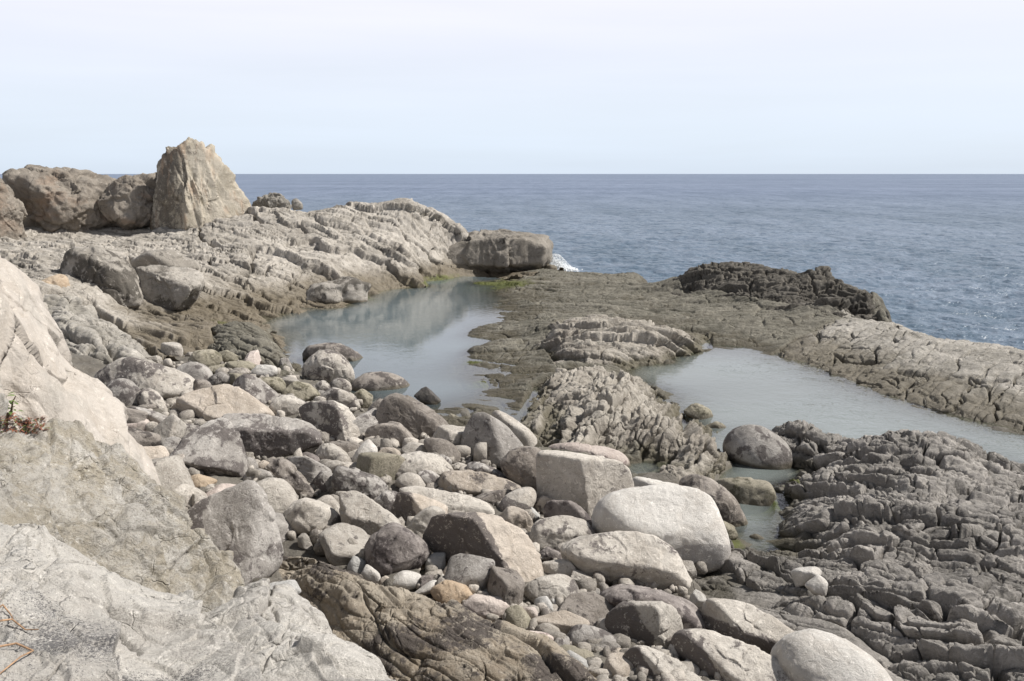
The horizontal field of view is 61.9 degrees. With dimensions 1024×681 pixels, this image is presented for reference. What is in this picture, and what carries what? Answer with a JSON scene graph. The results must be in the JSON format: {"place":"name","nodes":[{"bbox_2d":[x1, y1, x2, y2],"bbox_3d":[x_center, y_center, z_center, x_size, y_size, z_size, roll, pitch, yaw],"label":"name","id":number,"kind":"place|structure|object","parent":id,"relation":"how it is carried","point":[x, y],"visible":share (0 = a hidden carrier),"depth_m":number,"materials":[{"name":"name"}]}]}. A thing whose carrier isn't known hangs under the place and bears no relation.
{"place":"outdoors","nodes":[
{"label":"outdoors","id":0,"kind":"place"},
{"bbox_2d":[0,198,563,360],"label":"headland","id":1,"kind":"structure","parent":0,"point":[263,268],"depth_m":51.97,"materials":[{"name":"stone"}]},
{"bbox_2d":[0,178,27,239],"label":"rock dome","id":2,"kind":"object","parent":1,"relation":"on","point":[13,214],"visible":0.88,"depth_m":51.61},
{"bbox_2d":[2,164,115,232],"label":"rock dome","id":3,"kind":"object","parent":1,"relation":"on","point":[54,199],"visible":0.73,"depth_m":54.86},
{"bbox_2d":[59,245,143,308],"bbox_3d":[-19.155,-2.789,39.897,4.150,3.295,3.172,0,11,0],"label":"rock block","id":4,"kind":"object","parent":1,"relation":"on","point":[113,275],"visible":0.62,"depth_m":38.94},
{"bbox_2d":[97,172,156,229],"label":"rock dome","id":5,"kind":"object","parent":1,"relation":"on","point":[125,202],"visible":0.81,"depth_m":55.93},
{"bbox_2d":[131,249,198,269],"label":"rock block","id":6,"kind":"object","parent":1,"relation":"on","point":[168,257],"visible":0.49,"depth_m":42.69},
{"bbox_2d":[135,265,203,310],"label":"rock block","id":7,"kind":"object","parent":1,"relation":"on","point":[172,288],"visible":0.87,"depth_m":40.16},
{"bbox_2d":[149,137,250,230],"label":"rock pinnacle","id":8,"kind":"object","parent":1,"relation":"on","point":[196,186],"visible":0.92,"depth_m":55.55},
{"bbox_2d":[252,192,291,208],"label":"knobby rock","id":9,"kind":"object","parent":1,"relation":"on","point":[273,200],"visible":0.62,"depth_m":58.90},
{"bbox_2d":[305,276,370,304],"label":"rock block","id":10,"kind":"object","parent":1,"relation":"on","point":[349,290],"visible":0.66,"depth_m":46.80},
{"bbox_2d":[447,229,553,273],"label":"rock block","id":11,"kind":"object","parent":1,"relation":"on","point":[499,251],"visible":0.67,"depth_m":60.05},
{"bbox_2d":[0,174,1023,349],"bbox_3d":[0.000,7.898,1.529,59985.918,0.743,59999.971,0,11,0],"label":"sea","id":12,"kind":"structure","parent":0,"point":[941,256],"depth_m":143.35,"materials":[{"name":"liquid"}]},
{"bbox_2d":[0,0,1023,173],"label":"sky","id":13,"kind":"structure","parent":0,"point":[97,86],"materials":[{"name":"white"}]},
{"bbox_2d":[70,349,1023,680],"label":"ground","id":14,"kind":"structure","parent":0,"point":[768,525],"depth_m":18.68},
{"bbox_2d":[0,255,160,484],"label":"cream cliff","id":15,"kind":"structure","parent":14,"relation":"on","point":[41,375],"depth_m":11.29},
{"bbox_2d":[0,415,48,433],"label":"creeper","id":16,"kind":"object","parent":15,"relation":"on","point":[28,422],"visible":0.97,"depth_m":9.09,"materials":[{"name":"red plant"}]},
{"bbox_2d":[43,294,155,364],"bbox_3d":[-15.624,-0.036,31.790,4.150,2.151,13.641,-8,14,-35],"label":"lumpy outcrop","id":17,"kind":"object","parent":14,"relation":"on","point":[86,330],"visible":0.57,"depth_m":30.52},
{"bbox_2d":[0,393,244,612],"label":"tan slab","id":18,"kind":"structure","parent":14,"relation":"on","point":[115,507],"depth_m":8.72,"materials":[{"name":"stone"}]},
{"bbox_2d":[106,378,139,405],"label":"boulder","id":19,"kind":"object","parent":14,"relation":"on","point":[124,390],"visible":0.61,"depth_m":21.95,"materials":[{"name":"grey stone"}]},
{"bbox_2d":[94,357,194,398],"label":"boulder","id":20,"kind":"object","parent":14,"relation":"on","point":[165,382],"visible":0.53,"depth_m":23.36,"materials":[{"name":"stone"}]},
{"bbox_2d":[128,428,160,445],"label":"boulder","id":21,"kind":"object","parent":14,"relation":"on","point":[143,438],"visible":0.41,"depth_m":18.75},
{"bbox_2d":[136,388,167,411],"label":"boulder","id":22,"kind":"object","parent":14,"relation":"on","point":[148,396],"visible":0.67,"depth_m":22.03,"materials":[{"name":"stone"}]},
{"bbox_2d":[153,414,186,438],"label":"boulder","id":23,"kind":"object","parent":14,"relation":"on","point":[171,425],"visible":0.64,"depth_m":19.77,"materials":[{"name":"stone"}]},
{"bbox_2d":[151,455,194,489],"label":"cobble","id":24,"kind":"object","parent":14,"relation":"on","point":[172,472],"visible":0.48,"depth_m":16.05,"materials":[{"name":"stone"}]},
{"bbox_2d":[172,484,207,503],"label":"boulder","id":25,"kind":"object","parent":14,"relation":"on","point":[186,491],"visible":0.43,"depth_m":15.87,"materials":[{"name":"stone"}]},
{"bbox_2d":[176,362,212,379],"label":"boulder","id":26,"kind":"object","parent":14,"relation":"on","point":[195,370],"visible":0.56,"depth_m":25.90,"materials":[{"name":"grey stone"}]},
{"bbox_2d":[0,523,395,680],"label":"white slab","id":27,"kind":"structure","parent":14,"relation":"on","point":[89,619],"depth_m":5.20,"materials":[{"name":"stone"}]},
{"bbox_2d":[188,349,222,366],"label":"boulder","id":28,"kind":"object","parent":14,"relation":"on","point":[209,357],"visible":0.64,"depth_m":29.15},
{"bbox_2d":[169,417,248,476],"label":"boulder","id":29,"kind":"object","parent":14,"relation":"on","point":[215,446],"visible":0.78,"depth_m":18.02,"materials":[{"name":"grey stone"}]},
{"bbox_2d":[172,384,274,420],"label":"boulder","id":30,"kind":"object","parent":14,"relation":"on","point":[214,402],"visible":0.56,"depth_m":22.16,"materials":[{"name":"stone"}]},
{"bbox_2d":[187,480,283,585],"bbox_3d":[-4.236,2.993,12.965,1.307,1.687,1.484,-9,14,-37],"label":"boulder","id":31,"kind":"object","parent":14,"relation":"on","point":[238,520],"visible":0.73,"depth_m":12.75,"materials":[{"name":"grey stone"}]},
{"bbox_2d":[208,321,301,376],"bbox_3d":[-10.207,0.593,33.365,3.677,1.573,11.403,-4,12,-22],"label":"shore rib","id":32,"kind":"object","parent":14,"relation":"on","point":[241,340],"visible":0.64,"depth_m":32.81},
{"bbox_2d":[232,374,278,403],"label":"boulder","id":33,"kind":"object","parent":14,"relation":"on","point":[261,390],"visible":0.58,"depth_m":23.88,"materials":[{"name":"grey stone"}]},
{"bbox_2d":[222,413,321,458],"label":"boulder","id":34,"kind":"object","parent":14,"relation":"on","point":[266,435],"visible":0.77,"depth_m":19.39,"materials":[{"name":"grey stone"}]},
{"bbox_2d":[257,477,297,513],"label":"boulder","id":35,"kind":"object","parent":14,"relation":"on","point":[282,496],"visible":0.47,"depth_m":15.74,"materials":[{"name":"stone"}]},
{"bbox_2d":[269,395,306,415],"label":"boulder","id":36,"kind":"object","parent":14,"relation":"on","point":[288,405],"visible":0.69,"depth_m":22.84,"materials":[{"name":"stone"}]},
{"bbox_2d":[266,458,313,498],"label":"boulder","id":37,"kind":"object","parent":14,"relation":"on","point":[290,473],"visible":0.73,"depth_m":17.03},
{"bbox_2d":[282,381,319,401],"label":"stone","id":38,"kind":"object","parent":14,"relation":"on","point":[305,392],"visible":0.77,"depth_m":24.49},
{"bbox_2d":[286,456,331,483],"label":"cobble","id":39,"kind":"object","parent":14,"relation":"on","point":[309,469],"visible":0.44,"depth_m":17.77,"materials":[{"name":"grey stone"}]},
{"bbox_2d":[283,497,340,534],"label":"boulder","id":40,"kind":"object","parent":14,"relation":"on","point":[306,515],"visible":0.66,"depth_m":14.75,"materials":[{"name":"stone"}]},
{"bbox_2d":[313,470,332,491],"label":"stone","id":41,"kind":"object","parent":14,"relation":"on","point":[322,480],"visible":0.7,"depth_m":17.38,"materials":[{"name":"grey stone"}]},
{"bbox_2d":[301,349,354,382],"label":"boulder","id":42,"kind":"object","parent":14,"relation":"on","point":[327,365],"visible":0.8,"depth_m":28.42,"materials":[{"name":"stone"}]},
{"bbox_2d":[299,400,360,441],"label":"boulder","id":43,"kind":"object","parent":14,"relation":"on","point":[333,418],"visible":0.69,"depth_m":20.98,"materials":[{"name":"stone"}]},
{"bbox_2d":[315,443,347,459],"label":"boulder","id":44,"kind":"object","parent":14,"relation":"on","point":[330,451],"visible":0.56,"depth_m":19.17,"materials":[{"name":"stone"}]},
{"bbox_2d":[302,342,362,361],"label":"boulder","id":45,"kind":"object","parent":14,"relation":"on","point":[349,354],"visible":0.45,"depth_m":32.43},
{"bbox_2d":[322,387,359,409],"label":"stone","id":46,"kind":"object","parent":14,"relation":"on","point":[346,398],"visible":0.64,"depth_m":24.16,"materials":[{"name":"stone"}]},
{"bbox_2d":[319,523,368,565],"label":"cobble","id":47,"kind":"object","parent":14,"relation":"on","point":[338,548],"visible":0.75,"depth_m":13.84,"materials":[{"name":"stone"}]},
{"bbox_2d":[331,465,387,499],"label":"boulder","id":48,"kind":"object","parent":14,"relation":"on","point":[369,485],"visible":0.66,"depth_m":16.91,"materials":[{"name":"grey stone"}]},
{"bbox_2d":[353,408,378,433],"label":"cobble","id":49,"kind":"object","parent":14,"relation":"on","point":[365,421],"visible":0.4,"depth_m":21.29,"materials":[{"name":"grey stone"}]},
{"bbox_2d":[339,490,400,535],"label":"boulder","id":50,"kind":"object","parent":14,"relation":"on","point":[367,515],"visible":0.71,"depth_m":14.79,"materials":[{"name":"stone"}]},
{"bbox_2d":[356,452,404,479],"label":"cobble","id":51,"kind":"object","parent":14,"relation":"on","point":[380,464],"visible":0.59,"depth_m":18.21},
{"bbox_2d":[351,371,409,398],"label":"boulder","id":52,"kind":"object","parent":14,"relation":"on","point":[376,381],"visible":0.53,"depth_m":28.12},
{"bbox_2d":[365,421,414,446],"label":"boulder","id":53,"kind":"object","parent":14,"relation":"on","point":[399,432],"visible":0.68,"depth_m":20.65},
{"bbox_2d":[364,522,429,577],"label":"boulder","id":54,"kind":"object","parent":14,"relation":"on","point":[391,547],"visible":0.8,"depth_m":13.29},
{"bbox_2d":[392,570,420,589],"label":"stone","id":55,"kind":"object","parent":14,"relation":"on","point":[407,579],"visible":0.67,"depth_m":12.98,"materials":[{"name":"white stone"}]},
{"bbox_2d":[395,472,425,487],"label":"stone","id":56,"kind":"object","parent":14,"relation":"on","point":[407,479],"visible":0.59,"depth_m":17.88,"materials":[{"name":"stone"}]},
{"bbox_2d":[375,393,448,438],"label":"boulder","id":57,"kind":"object","parent":14,"relation":"on","point":[415,418],"visible":0.66,"depth_m":21.48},
{"bbox_2d":[390,491,447,521],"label":"boulder","id":58,"kind":"object","parent":14,"relation":"on","point":[405,505],"visible":0.61,"depth_m":15.67,"materials":[{"name":"stone"}]},
{"bbox_2d":[395,451,452,477],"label":"boulder","id":59,"kind":"object","parent":14,"relation":"on","point":[415,462],"visible":0.52,"depth_m":18.50,"materials":[{"name":"stone"}]},
{"bbox_2d":[406,506,444,534],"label":"boulder","id":60,"kind":"object","parent":14,"relation":"on","point":[419,521],"visible":0.55,"depth_m":14.95,"materials":[{"name":"stone"}]},
{"bbox_2d":[122,357,731,680],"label":"pebbles","id":61,"kind":"object","parent":14,"relation":"on","point":[600,673],"visible":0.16,"depth_m":14.59,"materials":[{"name":"stone"}]},
{"bbox_2d":[414,387,440,406],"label":"boulder","id":62,"kind":"object","parent":14,"relation":"on","point":[427,396],"visible":0.88,"depth_m":26.41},
{"bbox_2d":[279,556,596,680],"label":"stained ridge","id":63,"kind":"structure","parent":14,"relation":"on","point":[401,634],"depth_m":10.92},
{"bbox_2d":[423,437,460,463],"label":"boulder","id":64,"kind":"object","parent":14,"relation":"on","point":[442,446],"visible":0.62,"depth_m":19.68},
{"bbox_2d":[399,486,494,513],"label":"boulder","id":65,"kind":"object","parent":14,"relation":"on","point":[458,501],"visible":0.53,"depth_m":16.61,"materials":[{"name":"stone"}]},
{"bbox_2d":[433,425,464,444],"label":"cobble","id":66,"kind":"object","parent":14,"relation":"on","point":[452,434],"visible":0.28,"depth_m":20.35,"materials":[{"name":"stone"}]},
{"bbox_2d":[430,580,472,603],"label":"boulder","id":67,"kind":"object","parent":14,"relation":"on","point":[445,591],"visible":0.83,"depth_m":12.52,"materials":[{"name":"stone"}]},
{"bbox_2d":[444,553,494,589],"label":"cobble","id":68,"kind":"object","parent":14,"relation":"on","point":[465,569],"visible":0.5,"depth_m":12.91,"materials":[{"name":"grey stone"}]},
{"bbox_2d":[438,470,521,496],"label":"boulder","id":69,"kind":"object","parent":14,"relation":"on","point":[473,483],"visible":0.7,"depth_m":17.83,"materials":[{"name":"stone"}]},
{"bbox_2d":[422,512,543,581],"bbox_3d":[-0.384,3.395,14.001,2.039,1.366,1.020,6,13,28],"label":"boulder","id":70,"kind":"object","parent":14,"relation":"on","point":[500,541],"visible":0.73,"depth_m":13.61,"materials":[{"name":"stone"}]},
{"bbox_2d":[462,594,509,618],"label":"boulder","id":71,"kind":"object","parent":14,"relation":"on","point":[482,605],"visible":0.69,"depth_m":12.23,"materials":[{"name":"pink stone"}]},
{"bbox_2d":[460,412,522,467],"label":"boulder","id":72,"kind":"object","parent":14,"relation":"on","point":[500,438],"visible":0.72,"depth_m":20.04,"materials":[{"name":"grey stone"}]},
{"bbox_2d":[475,489,511,506],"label":"boulder","id":73,"kind":"object","parent":14,"relation":"on","point":[494,497],"visible":0.56,"depth_m":17.16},
{"bbox_2d":[487,566,524,605],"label":"cobble","id":74,"kind":"object","parent":14,"relation":"on","point":[507,585],"visible":0.56,"depth_m":12.50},
{"bbox_2d":[492,410,536,446],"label":"boulder","id":75,"kind":"object","parent":14,"relation":"on","point":[525,436],"visible":0.63,"depth_m":21.34,"materials":[{"name":"stone"}]},
{"bbox_2d":[498,506,532,532],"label":"cobble","id":76,"kind":"object","parent":14,"relation":"on","point":[518,517],"visible":0.52,"depth_m":15.82,"materials":[{"name":"stone"}]},
{"bbox_2d":[499,487,536,511],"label":"boulder","id":77,"kind":"object","parent":14,"relation":"on","point":[524,498],"visible":0.73,"depth_m":16.76,"materials":[{"name":"stone"}]},
{"bbox_2d":[505,605,530,628],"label":"boulder","id":78,"kind":"object","parent":14,"relation":"on","point":[517,615],"visible":0.73,"depth_m":11.98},
{"bbox_2d":[500,446,540,491],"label":"boulder","id":79,"kind":"object","parent":14,"relation":"on","point":[518,465],"visible":0.69,"depth_m":18.18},
{"bbox_2d":[523,574,579,602],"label":"boulder","id":80,"kind":"object","parent":14,"relation":"on","point":[550,587],"visible":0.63,"depth_m":12.82,"materials":[{"name":"stone"}]},
{"bbox_2d":[542,559,575,576],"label":"boulder","id":81,"kind":"object","parent":14,"relation":"on","point":[562,566],"visible":0.49,"depth_m":13.89,"materials":[{"name":"stone"}]},
{"bbox_2d":[535,610,589,633],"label":"boulder","id":82,"kind":"object","parent":14,"relation":"on","point":[564,621],"visible":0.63,"depth_m":11.98,"materials":[{"name":"stone"}]},
{"bbox_2d":[530,515,595,550],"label":"boulder","id":83,"kind":"object","parent":14,"relation":"on","point":[552,532],"visible":0.69,"depth_m":15.22,"materials":[{"name":"stone"}]},
{"bbox_2d":[543,500,591,525],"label":"boulder","id":84,"kind":"object","parent":14,"relation":"on","point":[551,508],"visible":0.48,"depth_m":16.12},
{"bbox_2d":[536,450,633,516],"bbox_3d":[1.490,2.949,17.451,2.018,1.478,1.201,0,11,0],"label":"boulder","id":85,"kind":"object","parent":14,"relation":"on","point":[586,482],"visible":0.74,"depth_m":17.06,"materials":[{"name":"stone"}]},
{"bbox_2d":[559,592,613,626],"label":"cobble","id":86,"kind":"object","parent":14,"relation":"on","point":[592,608],"visible":0.48,"depth_m":12.45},
{"bbox_2d":[549,442,630,466],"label":"boulder","id":87,"kind":"object","parent":14,"relation":"on","point":[604,451],"visible":0.56,"depth_m":20.73,"materials":[{"name":"stone"}]},
{"bbox_2d":[567,624,620,651],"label":"boulder","id":88,"kind":"object","parent":14,"relation":"on","point":[577,633],"visible":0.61,"depth_m":11.55,"materials":[{"name":"grey stone"}]},
{"bbox_2d":[603,652,633,676],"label":"cobble","id":89,"kind":"object","parent":14,"relation":"on","point":[617,663],"visible":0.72,"depth_m":10.85,"materials":[{"name":"stone"}]},
{"bbox_2d":[518,364,727,480],"bbox_3d":[2.870,2.290,24.105,6.645,2.094,12.545,0,11,0],"label":"knobbly outcrop","id":90,"kind":"object","parent":14,"relation":"on","point":[622,411],"visible":0.71,"depth_m":22.61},
{"bbox_2d":[560,531,691,589],"bbox_3d":[1.925,3.720,14.298,2.240,1.119,1.194,0,11,0],"label":"boulder","id":91,"kind":"object","parent":14,"relation":"on","point":[638,558],"visible":0.76,"depth_m":13.85,"materials":[{"name":"stone"}]},
{"bbox_2d":[605,599,682,646],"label":"boulder","id":92,"kind":"object","parent":14,"relation":"on","point":[655,623],"visible":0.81,"depth_m":11.87,"materials":[{"name":"stone"}]},
{"bbox_2d":[599,584,705,628],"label":"boulder","id":93,"kind":"object","parent":14,"relation":"on","point":[689,612],"visible":0.5,"depth_m":12.36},
{"bbox_2d":[592,484,730,574],"bbox_3d":[2.684,3.411,15.603,2.460,1.542,1.748,0,11,0],"label":"boulder","id":94,"kind":"object","parent":14,"relation":"on","point":[686,522],"visible":0.73,"depth_m":15.04,"materials":[{"name":"white stone"}]},
{"bbox_2d":[623,645,701,680],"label":"boulder","id":95,"kind":"object","parent":14,"relation":"on","point":[654,661],"visible":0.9,"depth_m":10.86,"materials":[{"name":"stone"}]},
{"bbox_2d":[684,403,712,424],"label":"boulder","id":96,"kind":"object","parent":14,"relation":"on","point":[700,412],"visible":0.81,"depth_m":24.88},
{"bbox_2d":[679,474,747,532],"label":"boulder","id":97,"kind":"object","parent":14,"relation":"on","point":[728,506],"visible":0.52,"depth_m":17.23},
{"bbox_2d":[671,628,791,680],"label":"boulder","id":98,"kind":"object","parent":14,"relation":"on","point":[712,652],"visible":0.93,"depth_m":11.03,"materials":[{"name":"stone"}]},
{"bbox_2d":[716,477,775,510],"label":"boulder","id":99,"kind":"object","parent":14,"relation":"on","point":[760,495],"visible":0.67,"depth_m":18.45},
{"bbox_2d":[702,598,794,653],"bbox_3d":[3.443,4.093,12.198,1.479,0.734,0.733,4,12,21],"label":"boulder","id":100,"kind":"object","parent":14,"relation":"on","point":[747,623],"visible":0.69,"depth_m":12.03,"materials":[{"name":"stone"}]},
{"bbox_2d":[722,424,792,478],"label":"boulder","id":101,"kind":"object","parent":14,"relation":"on","point":[757,446],"visible":0.83,"depth_m":20.77,"materials":[{"name":"grey stone"}]},
{"bbox_2d":[671,261,890,321],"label":"dark ridge","id":102,"kind":"structure","parent":14,"relation":"on","point":[820,285],"depth_m":44.10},
{"bbox_2d":[694,572,910,680],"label":"smooth slab","id":103,"kind":"structure","parent":14,"relation":"on","point":[760,600],"depth_m":13.34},
{"bbox_2d":[770,628,892,680],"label":"boulder","id":104,"kind":"object","parent":14,"relation":"on","point":[809,654],"visible":0.94,"depth_m":10.73,"materials":[{"name":"white stone"}]},
{"bbox_2d":[702,523,1023,680],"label":"bedded rock","id":105,"kind":"object","parent":14,"relation":"on","point":[920,605],"visible":0.82,"depth_m":12.80,"materials":[{"name":"stone"}]},
{"bbox_2d":[791,566,821,586],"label":"stone","id":106,"kind":"object","parent":105,"relation":"on","point":[801,576],"visible":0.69,"depth_m":13.54,"materials":[{"name":"white stone"}]},
{"bbox_2d":[805,575,827,595],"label":"stone","id":107,"kind":"object","parent":105,"relation":"on","point":[816,585],"visible":0.98,"depth_m":12.96,"materials":[{"name":"white stone"}]},
{"bbox_2d":[768,420,1023,553],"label":"cracked outcrop","id":108,"kind":"object","parent":14,"relation":"on","point":[938,485],"visible":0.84,"depth_m":17.71,"materials":[{"name":"stone"}]},
{"bbox_2d":[775,309,1023,431],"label":"pale ridge","id":109,"kind":"structure","parent":14,"relation":"on","point":[977,383],"depth_m":29.07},
{"bbox_2d":[428,256,1023,477],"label":"rock shelf","id":110,"kind":"object","parent":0,"point":[503,364],"visible":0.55,"depth_m":38.04,"materials":[{"name":"stone"}]},
{"bbox_2d":[280,276,515,401],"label":"tide pool","id":111,"kind":"structure","parent":110,"relation":"in","point":[415,340],"depth_m":38.57,"materials":[{"name":"liquid"}]},
{"bbox_2d":[533,314,715,370],"bbox_3d":[4.466,0.206,34.290,7.660,2.192,8.911,3,12,17],"label":"pale ledge","id":112,"kind":"object","parent":110,"relation":"on","point":[627,344],"visible":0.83,"depth_m":32.79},
{"bbox_2d":[650,356,1023,522],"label":"tide pool","id":113,"kind":"structure","parent":110,"relation":"in","point":[732,392],"depth_m":26.14,"materials":[{"name":"liquid"}]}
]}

